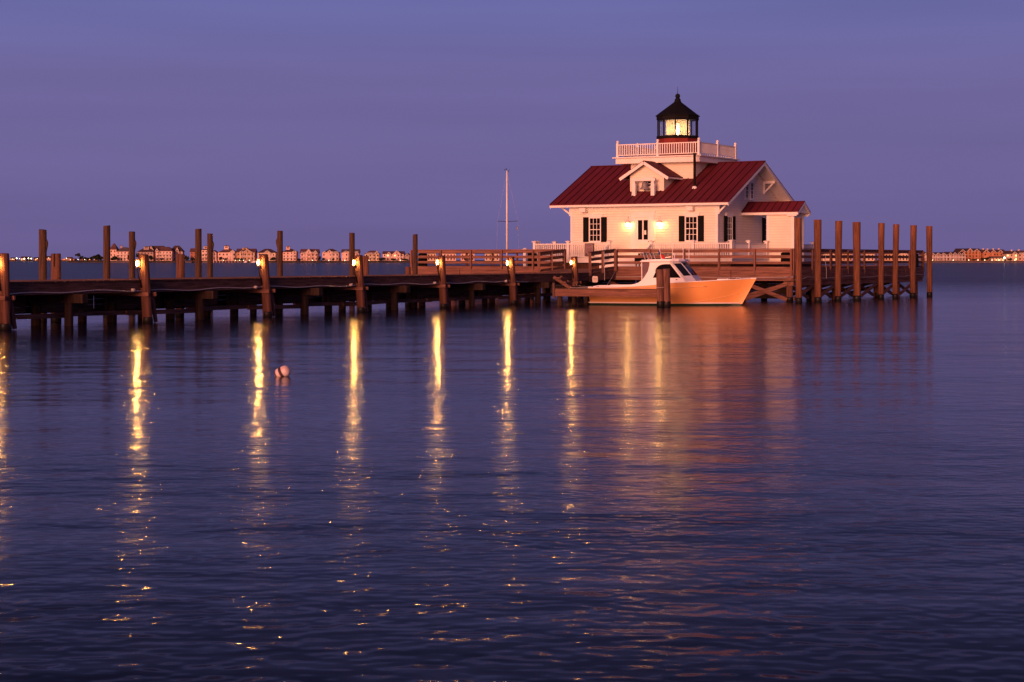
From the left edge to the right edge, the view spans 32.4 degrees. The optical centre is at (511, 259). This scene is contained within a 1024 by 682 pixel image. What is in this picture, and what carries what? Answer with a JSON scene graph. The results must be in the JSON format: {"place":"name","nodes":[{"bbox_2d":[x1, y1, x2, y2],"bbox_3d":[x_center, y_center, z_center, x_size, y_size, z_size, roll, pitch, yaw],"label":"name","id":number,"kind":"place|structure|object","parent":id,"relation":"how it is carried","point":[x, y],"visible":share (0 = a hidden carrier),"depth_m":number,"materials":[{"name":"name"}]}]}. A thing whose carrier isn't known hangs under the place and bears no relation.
{"place":"outdoors","nodes":[
{"label":"outdoors","id":0,"kind":"place"},
{"bbox_2d":[9,260,102,260],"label":"distant shore","id":1,"kind":"structure","parent":0,"point":[61,260],"depth_m":2606.35,"materials":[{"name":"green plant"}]},
{"bbox_2d":[202,261,240,262],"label":"beach","id":2,"kind":"structure","parent":0,"point":[223,262],"depth_m":1495.21,"materials":[{"name":"brown sand"}]},
{"bbox_2d":[67,261,409,262],"bbox_3d":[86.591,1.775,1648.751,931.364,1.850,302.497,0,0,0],"label":"shore","id":3,"kind":"structure","parent":0,"point":[256,262],"depth_m":1501.83,"materials":[{"name":"brown plant"}]},
{"bbox_2d":[92,254,102,259],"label":"shrub","id":4,"kind":"object","parent":3,"relation":"on","point":[97,257],"visible":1,"depth_m":1508.97,"materials":[{"name":"green plant"}]},
{"bbox_2d":[110,243,118,260],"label":"beach house","id":5,"kind":"structure","parent":3,"relation":"on","point":[114,248],"depth_m":1516.00,"materials":[{"name":"pink paint"}]},
{"bbox_2d":[116,245,128,260],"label":"beach house","id":6,"kind":"structure","parent":3,"relation":"on","point":[122,252],"depth_m":1516.00,"materials":[{"name":"pink paint"}]},
{"bbox_2d":[137,246,155,260],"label":"beach house","id":7,"kind":"structure","parent":3,"relation":"on","point":[147,250],"depth_m":1517.27,"materials":[{"name":"grey"}]},
{"bbox_2d":[155,247,173,260],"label":"beach house","id":8,"kind":"structure","parent":3,"relation":"on","point":[166,253],"depth_m":1516.00,"materials":[{"name":"pink paint"}]},
{"bbox_2d":[172,246,184,260],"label":"beach house","id":9,"kind":"structure","parent":3,"relation":"on","point":[178,249],"depth_m":1526.00,"materials":[{"name":"pink paint"}]},
{"bbox_2d":[190,248,194,260],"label":"beach house","id":10,"kind":"structure","parent":3,"relation":"on","point":[192,252],"depth_m":1516.00,"materials":[{"name":"orange"}]},
{"bbox_2d":[202,246,206,260],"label":"beach house","id":11,"kind":"structure","parent":3,"relation":"on","point":[204,254],"depth_m":1515.95,"materials":[{"name":"pink paint"}]},
{"bbox_2d":[213,250,217,260],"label":"beach house","id":12,"kind":"structure","parent":3,"relation":"on","point":[215,255],"depth_m":1522.00,"materials":[{"name":"pink paint"}]},
{"bbox_2d":[218,245,235,260],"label":"beach house","id":13,"kind":"structure","parent":3,"relation":"on","point":[228,253],"depth_m":1516.00,"materials":[{"name":"pink paint"}]},
{"bbox_2d":[236,247,256,260],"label":"beach house","id":14,"kind":"structure","parent":3,"relation":"on","point":[246,254],"depth_m":1514.70,"materials":[{"name":"beige"}]},
{"bbox_2d":[257,249,276,260],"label":"beach house","id":15,"kind":"structure","parent":3,"relation":"on","point":[271,253],"depth_m":1516.00,"materials":[{"name":"beige paint"}]},
{"bbox_2d":[283,246,297,260],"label":"beach house","id":16,"kind":"structure","parent":3,"relation":"on","point":[289,254],"depth_m":1516.00,"materials":[{"name":"pink paint"}]},
{"bbox_2d":[300,249,319,260],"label":"beach house","id":17,"kind":"structure","parent":3,"relation":"on","point":[309,254],"depth_m":1515.95,"materials":[{"name":"pink paint"}]},
{"bbox_2d":[322,249,339,260],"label":"beach house","id":18,"kind":"structure","parent":3,"relation":"on","point":[329,254],"depth_m":1514.70,"materials":[{"name":"pink paint"}]},
{"bbox_2d":[341,249,360,260],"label":"beach house","id":19,"kind":"structure","parent":3,"relation":"on","point":[345,254],"depth_m":1514.70,"materials":[{"name":"pink paint"}]},
{"bbox_2d":[365,251,379,260],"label":"beach house","id":20,"kind":"structure","parent":3,"relation":"on","point":[374,255],"depth_m":1515.95,"materials":[{"name":"beige paint"}]},
{"bbox_2d":[382,251,404,260],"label":"beach house","id":21,"kind":"structure","parent":3,"relation":"on","point":[396,255],"depth_m":1514.70,"materials":[{"name":"pink paint"}]},
{"bbox_2d":[427,253,436,260],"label":"beach house","id":22,"kind":"structure","parent":3,"relation":"on","point":[431,254],"depth_m":1516.00,"materials":[{"name":"beige paint"}]},
{"bbox_2d":[442,253,456,260],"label":"beach house","id":23,"kind":"structure","parent":3,"relation":"on","point":[450,254],"depth_m":1515.95,"materials":[{"name":"pink paint"}]},
{"bbox_2d":[460,253,474,260],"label":"beach house","id":24,"kind":"structure","parent":3,"relation":"on","point":[462,254],"depth_m":1515.95,"materials":[{"name":"pink paint"}]},
{"bbox_2d":[485,254,498,260],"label":"beach house","id":25,"kind":"structure","parent":3,"relation":"on","point":[487,259],"depth_m":1516.00,"materials":[{"name":"beige paint"}]},
{"bbox_2d":[821,254,834,260],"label":"beach house","id":26,"kind":"structure","parent":3,"relation":"on","point":[823,259],"depth_m":1514.70,"materials":[{"name":"beige paint"}]},
{"bbox_2d":[884,254,892,260],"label":"beach house","id":27,"kind":"structure","parent":3,"relation":"on","point":[888,259],"depth_m":1516.00,"materials":[{"name":"beige"}]},
{"bbox_2d":[898,253,908,260],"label":"beach house","id":28,"kind":"structure","parent":3,"relation":"on","point":[904,259],"depth_m":1515.95,"materials":[{"name":"beige paint"}]},
{"bbox_2d":[919,252,946,260],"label":"townhouse row","id":29,"kind":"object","parent":3,"relation":"on","point":[939,256],"visible":0.78,"depth_m":1514.70,"materials":[{"name":"grey"}]},
{"bbox_2d":[944,252,965,260],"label":"townhouse row","id":30,"kind":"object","parent":3,"relation":"on","point":[956,256],"visible":0.99,"depth_m":1514.70,"materials":[{"name":"grey"}]},
{"bbox_2d":[953,248,980,260],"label":"apartment block","id":31,"kind":"structure","parent":3,"relation":"on","point":[972,253],"depth_m":1548.70,"materials":[{"name":"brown wood"}]},
{"bbox_2d":[980,248,1004,260],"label":"apartment block","id":32,"kind":"structure","parent":3,"relation":"on","point":[986,253],"depth_m":1543.70,"materials":[{"name":"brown wood"}]},
{"bbox_2d":[989,256,1003,260],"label":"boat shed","id":33,"kind":"object","parent":3,"relation":"on","point":[996,258],"visible":0.98,"depth_m":1510.31,"materials":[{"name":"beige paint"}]},
{"bbox_2d":[1003,250,1017,260],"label":"beach house","id":34,"kind":"structure","parent":3,"relation":"on","point":[1012,255],"depth_m":1516.00,"materials":[{"name":"beige paint"}]},
{"bbox_2d":[1016,249,1023,260],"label":"beach house","id":35,"kind":"structure","parent":3,"relation":"on","point":[1020,255],"depth_m":1516.00,"materials":[{"name":"pink paint"}]},
{"bbox_2d":[0,260,1023,681],"bbox_3d":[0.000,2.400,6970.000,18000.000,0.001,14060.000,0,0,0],"label":"water","id":36,"kind":"structure","parent":0,"point":[826,488],"depth_m":18.31,"materials":[{"name":"blue liquid"}]},
{"bbox_2d":[0,253,10,329],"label":"dock piling","id":37,"kind":"object","parent":36,"relation":"in","point":[5,323],"visible":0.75,"depth_m":59.99,"materials":[{"name":"brown wood"}]},
{"bbox_2d":[39,229,47,321],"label":"mooring piling","id":38,"kind":"object","parent":36,"relation":"in","point":[43,244],"visible":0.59,"depth_m":67.88,"materials":[{"name":"brown wood"}]},
{"bbox_2d":[50,253,61,321],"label":"dock piling","id":39,"kind":"object","parent":36,"relation":"in","point":[55,266],"visible":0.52,"depth_m":67.91,"materials":[{"name":"brown wood"}]},
{"bbox_2d":[103,225,109,316],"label":"mooring piling","id":40,"kind":"object","parent":36,"relation":"in","point":[106,252],"visible":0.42,"depth_m":73.87,"materials":[{"name":"brown wood"}]},
{"bbox_2d":[129,231,135,277],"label":"mooring piling","id":41,"kind":"object","parent":36,"relation":"in","point":[132,244],"visible":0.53,"depth_m":78.89,"materials":[{"name":"brown wood"}]},
{"bbox_2d":[139,254,152,322],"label":"dock piling","id":42,"kind":"object","parent":36,"relation":"in","point":[146,301],"visible":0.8,"depth_m":66.81,"materials":[{"name":"brown wood"}]},
{"bbox_2d":[175,254,184,315],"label":"dock piling","id":43,"kind":"object","parent":36,"relation":"in","point":[180,265],"visible":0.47,"depth_m":74.77,"materials":[{"name":"brown wood"}]},
{"bbox_2d":[195,229,201,276],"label":"mooring piling","id":44,"kind":"object","parent":36,"relation":"in","point":[198,252],"visible":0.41,"depth_m":79.87,"materials":[{"name":"brown wood"}]},
{"bbox_2d":[207,233,213,276],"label":"mooring piling","id":45,"kind":"object","parent":36,"relation":"in","point":[210,244],"visible":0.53,"depth_m":85.89,"materials":[{"name":"brown wood"}]},
{"bbox_2d":[259,254,272,316],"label":"dock piling","id":46,"kind":"object","parent":36,"relation":"in","point":[266,297],"visible":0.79,"depth_m":73.86,"materials":[{"name":"brown wood"}]},
{"bbox_2d":[276,231,282,275],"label":"mooring piling","id":47,"kind":"object","parent":36,"relation":"in","point":[279,242],"visible":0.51,"depth_m":87.89,"materials":[{"name":"brown wood"}]},
{"bbox_2d":[274,365,290,376],"bbox_3d":[-4.737,2.331,36.300,0.342,0.305,0.265,0,0,0],"label":"mooring buoy","id":48,"kind":"object","parent":36,"relation":"on","point":[283,370],"visible":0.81,"depth_m":36.20,"materials":[{"name":"pink plastic"}]},
{"bbox_2d":[0,272,588,328],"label":"boat dock","id":49,"kind":"object","parent":36,"relation":"in","point":[112,305],"visible":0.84,"depth_m":74.70,"materials":[{"name":"brown wood"}]},
{"bbox_2d":[135,259,141,287],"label":"dock lamp","id":50,"kind":"object","parent":49,"relation":"attached to","point":[137,263],"visible":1,"depth_m":66.71,"materials":[{"name":"white glass"}]},
{"bbox_2d":[257,259,262,284],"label":"dock lamp","id":51,"kind":"object","parent":49,"relation":"attached to","point":[258,263],"visible":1,"depth_m":73.72,"materials":[{"name":"white glass"}]},
{"bbox_2d":[10,280,528,294],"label":"dock cable","id":52,"kind":"object","parent":49,"relation":"attached to","point":[134,289],"visible":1,"depth_m":72.35,"materials":[{"name":"plastic"}]},
{"bbox_2d":[352,259,357,282],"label":"dock lamp","id":53,"kind":"object","parent":49,"relation":"attached to","point":[353,262],"visible":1,"depth_m":80.39,"materials":[{"name":"white glass"}]},
{"bbox_2d":[553,276,578,287],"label":"boat steps","id":54,"kind":"object","parent":49,"relation":"attached to","point":[565,282],"visible":0.8,"depth_m":97.97,"materials":[{"name":"brown wood"}]},
{"bbox_2d":[349,233,354,301],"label":"mooring piling","id":55,"kind":"object","parent":36,"relation":"in","point":[351,248],"visible":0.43,"depth_m":96.87,"materials":[{"name":"brown wood"}]},
{"bbox_2d":[354,255,365,311],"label":"dock piling","id":56,"kind":"object","parent":36,"relation":"in","point":[360,300],"visible":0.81,"depth_m":80.47,"materials":[{"name":"brown wood"}]},
{"bbox_2d":[363,256,368,274],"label":"dock piling","id":57,"kind":"object","parent":36,"relation":"in","point":[365,265],"visible":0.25,"depth_m":88.15,"materials":[{"name":"brown wood"}]},
{"bbox_2d":[405,267,410,305],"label":"dock piling","id":58,"kind":"object","parent":36,"relation":"in","point":[407,270],"visible":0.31,"depth_m":91.91,"materials":[{"name":"brown wood"}]},
{"bbox_2d":[413,234,417,273],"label":"mooring piling","id":59,"kind":"object","parent":36,"relation":"in","point":[415,253],"visible":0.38,"depth_m":103.88,"materials":[{"name":"brown wood"}]},
{"bbox_2d":[437,255,447,307],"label":"dock piling","id":60,"kind":"object","parent":36,"relation":"in","point":[443,303],"visible":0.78,"depth_m":87.36,"materials":[{"name":"brown wood"}]},
{"bbox_2d":[507,257,516,304],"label":"dock piling","id":61,"kind":"object","parent":36,"relation":"in","point":[512,289],"visible":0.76,"depth_m":94.21,"materials":[{"name":"brown wood"}]},
{"bbox_2d":[571,256,579,301],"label":"dock piling","id":62,"kind":"object","parent":36,"relation":"in","point":[575,266],"visible":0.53,"depth_m":101.28,"materials":[{"name":"brown wood"}]},
{"bbox_2d":[552,283,656,305],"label":"finger walkway","id":63,"kind":"structure","parent":36,"relation":"on","point":[574,293],"depth_m":91.23,"materials":[{"name":"brown wood"}]},
{"bbox_2d":[656,268,670,306],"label":"double piling","id":64,"kind":"object","parent":36,"relation":"in","point":[663,280],"visible":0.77,"depth_m":89.44,"materials":[{"name":"brown wood"}]},
{"bbox_2d":[411,268,923,301],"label":"timber platform","id":65,"kind":"structure","parent":36,"relation":"in","point":[772,287],"depth_m":105.50,"materials":[{"name":"brown wood"}]},
{"bbox_2d":[418,253,426,265],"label":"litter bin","id":66,"kind":"object","parent":65,"relation":"on","point":[422,259],"visible":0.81,"depth_m":113.94,"materials":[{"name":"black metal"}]},
{"bbox_2d":[427,253,537,265],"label":"timber fence","id":67,"kind":"object","parent":65,"relation":"on","point":[492,254],"visible":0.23,"depth_m":122.33,"materials":[{"name":"brown wood"}]},
{"bbox_2d":[410,249,565,272],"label":"timber fence","id":68,"kind":"object","parent":65,"relation":"on","point":[501,262],"visible":0.83,"depth_m":110.61,"materials":[{"name":"brown wood"}]},
{"bbox_2d":[496,168,518,260],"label":"flag mast","id":69,"kind":"object","parent":65,"relation":"on","point":[506,179],"visible":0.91,"depth_m":117.96,"materials":[{"name":"white metal"}]},
{"bbox_2d":[528,253,536,265],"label":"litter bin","id":70,"kind":"object","parent":65,"relation":"on","point":[530,254],"visible":0.45,"depth_m":109.96,"materials":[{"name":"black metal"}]},
{"bbox_2d":[540,269,615,281],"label":"timber ramp","id":71,"kind":"structure","parent":65,"relation":"on","point":[609,273],"depth_m":104.99,"materials":[{"name":"brown wood"}]},
{"bbox_2d":[538,249,565,272],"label":"ramp fence","id":72,"kind":"object","parent":71,"relation":"on","point":[551,258],"visible":0.87,"depth_m":106.32,"materials":[{"name":"brown wood"}]},
{"bbox_2d":[588,249,616,275],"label":"ramp fence","id":73,"kind":"object","parent":71,"relation":"on","point":[602,258],"visible":1,"depth_m":104.52,"materials":[{"name":"brown wood"}]},
{"bbox_2d":[599,244,651,267],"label":"porch steps","id":74,"kind":"structure","parent":65,"relation":"on","point":[611,265],"depth_m":108.35,"materials":[{"name":"white paint"}]},
{"bbox_2d":[634,253,671,265],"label":"slatted bench","id":75,"kind":"object","parent":65,"relation":"on","point":[638,259],"visible":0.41,"depth_m":106.04,"materials":[{"name":"brown wood"}]},
{"bbox_2d":[537,90,810,268],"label":"lighthouse","id":76,"kind":"object","parent":65,"relation":"on","point":[691,193],"visible":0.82,"depth_m":110.96,"materials":[{"name":"white paint"}]},
{"bbox_2d":[537,241,564,255],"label":"porch railing","id":77,"kind":"object","parent":76,"relation":"on","point":[553,242],"visible":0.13,"depth_m":114.30,"materials":[{"name":"white paint"}]},
{"bbox_2d":[532,240,612,257],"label":"porch railing","id":78,"kind":"object","parent":76,"relation":"on","point":[567,248],"visible":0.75,"depth_m":110.80,"materials":[{"name":"white paint"}]},
{"bbox_2d":[585,243,593,255],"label":"plaque sign","id":79,"kind":"object","parent":78,"relation":"attached to","point":[589,247],"visible":0.9,"depth_m":109.87,"materials":[{"name":"black metal"}]},
{"bbox_2d":[586,214,602,242],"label":"window","id":80,"kind":"structure","parent":76,"relation":"in","point":[594,219],"depth_m":111.83,"materials":[{"name":"white paint"}]},
{"bbox_2d":[636,218,649,254],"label":"door","id":81,"kind":"structure","parent":76,"relation":"in","point":[642,224],"depth_m":110.13,"materials":[{"name":"white paint"}]},
{"bbox_2d":[640,181,648,189],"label":"bell","id":82,"kind":"object","parent":76,"relation":"hanging from","point":[644,186],"visible":1,"depth_m":110.53,"materials":[{"name":"grey metal"}]},
{"bbox_2d":[666,120,689,134],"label":"lantern lens","id":83,"kind":"object","parent":76,"relation":"in","point":[681,127],"visible":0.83,"depth_m":113.83,"materials":[{"name":"yellow glass"}]},
{"bbox_2d":[649,239,733,254],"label":"porch railing","id":84,"kind":"object","parent":76,"relation":"on","point":[693,245],"visible":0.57,"depth_m":106.36,"materials":[{"name":"white paint"}]},
{"bbox_2d":[683,212,699,241],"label":"window","id":85,"kind":"structure","parent":76,"relation":"in","point":[691,219],"depth_m":108.39,"materials":[{"name":"white paint"}]},
{"bbox_2d":[725,213,733,242],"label":"window","id":86,"kind":"structure","parent":76,"relation":"in","point":[729,215],"depth_m":108.98,"materials":[{"name":"white paint"}]},
{"bbox_2d":[744,183,749,199],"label":"window","id":87,"kind":"structure","parent":76,"relation":"in","point":[747,187],"depth_m":111.29,"materials":[{"name":"white paint"}]},
{"bbox_2d":[732,239,768,254],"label":"porch railing","id":88,"kind":"object","parent":76,"relation":"on","point":[748,244],"visible":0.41,"depth_m":107.31,"materials":[{"name":"white paint"}]},
{"bbox_2d":[750,179,755,199],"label":"window","id":89,"kind":"structure","parent":76,"relation":"in","point":[752,181],"depth_m":111.93,"materials":[{"name":"white paint"}]},
{"bbox_2d":[763,216,766,242],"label":"window","id":90,"kind":"structure","parent":76,"relation":"in","point":[765,217],"depth_m":113.84,"materials":[{"name":"white paint"}]},
{"bbox_2d":[804,241,813,254],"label":"porch railing","id":91,"kind":"object","parent":76,"relation":"on","point":[808,246],"visible":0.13,"depth_m":115.86,"materials":[{"name":"white paint"}]},
{"bbox_2d":[616,248,792,274],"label":"timber fence","id":92,"kind":"object","parent":65,"relation":"on","point":[754,256],"visible":0.79,"depth_m":102.34,"materials":[{"name":"brown wood"}]},
{"bbox_2d":[638,256,922,278],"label":"platform conduit","id":93,"kind":"object","parent":65,"relation":"attached to","point":[771,277],"visible":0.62,"depth_m":102.54,"materials":[{"name":"plastic"}]},
{"bbox_2d":[781,252,789,266],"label":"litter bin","id":94,"kind":"object","parent":65,"relation":"on","point":[785,259],"visible":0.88,"depth_m":100.87,"materials":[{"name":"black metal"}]},
{"bbox_2d":[792,248,923,274],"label":"timber fence","id":95,"kind":"object","parent":65,"relation":"on","point":[864,256],"visible":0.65,"depth_m":108.26,"materials":[{"name":"brown wood"}]},
{"bbox_2d":[821,250,921,266],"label":"timber fence","id":96,"kind":"object","parent":65,"relation":"on","point":[860,253],"visible":0.1,"depth_m":122.56,"materials":[{"name":"brown wood"}]},
{"bbox_2d":[916,253,918,267],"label":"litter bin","id":97,"kind":"object","parent":65,"relation":"on","point":[917,260],"visible":0.37,"depth_m":118.04,"materials":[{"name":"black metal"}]},
{"bbox_2d":[588,230,756,305],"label":"cabin boat","id":98,"kind":"object","parent":36,"relation":"on","point":[688,287],"visible":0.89,"depth_m":92.16,"materials":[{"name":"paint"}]},
{"bbox_2d":[794,218,801,302],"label":"mooring piling","id":99,"kind":"object","parent":36,"relation":"in","point":[798,246],"visible":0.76,"depth_m":97.62,"materials":[{"name":"brown wood"}]},
{"bbox_2d":[814,220,821,301],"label":"mooring piling","id":100,"kind":"object","parent":36,"relation":"in","point":[817,252],"visible":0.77,"depth_m":99.45,"materials":[{"name":"brown wood"}]},
{"bbox_2d":[835,221,841,300],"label":"mooring piling","id":101,"kind":"object","parent":36,"relation":"in","point":[838,243],"visible":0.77,"depth_m":101.86,"materials":[{"name":"brown wood"}]},
{"bbox_2d":[853,222,860,300],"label":"mooring piling","id":102,"kind":"object","parent":36,"relation":"in","point":[856,261],"visible":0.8,"depth_m":103.35,"materials":[{"name":"brown wood"}]},
{"bbox_2d":[878,223,884,298],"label":"mooring piling","id":103,"kind":"object","parent":36,"relation":"in","point":[881,229],"visible":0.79,"depth_m":107.05,"materials":[{"name":"brown wood"}]},
{"bbox_2d":[892,224,898,298],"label":"mooring piling","id":104,"kind":"object","parent":36,"relation":"in","point":[895,260],"visible":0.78,"depth_m":108.72,"materials":[{"name":"brown wood"}]},
{"bbox_2d":[910,225,916,296],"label":"mooring piling","id":105,"kind":"object","parent":36,"relation":"in","point":[913,234],"visible":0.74,"depth_m":112.18,"materials":[{"name":"brown wood"}]},
{"bbox_2d":[926,226,932,296],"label":"mooring piling","id":106,"kind":"object","parent":36,"relation":"in","point":[929,256],"visible":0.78,"depth_m":114.62,"materials":[{"name":"brown wood"}]},
{"bbox_2d":[0,0,1023,259],"label":"sky","id":107,"kind":"structure","parent":0,"point":[318,123],"materials":[{"name":"purple"}]},
{"bbox_2d":[924,261,1023,262],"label":"beach","id":108,"kind":"structure","parent":0,"point":[976,262],"depth_m":1495.19,"materials":[{"name":"brown sand"}]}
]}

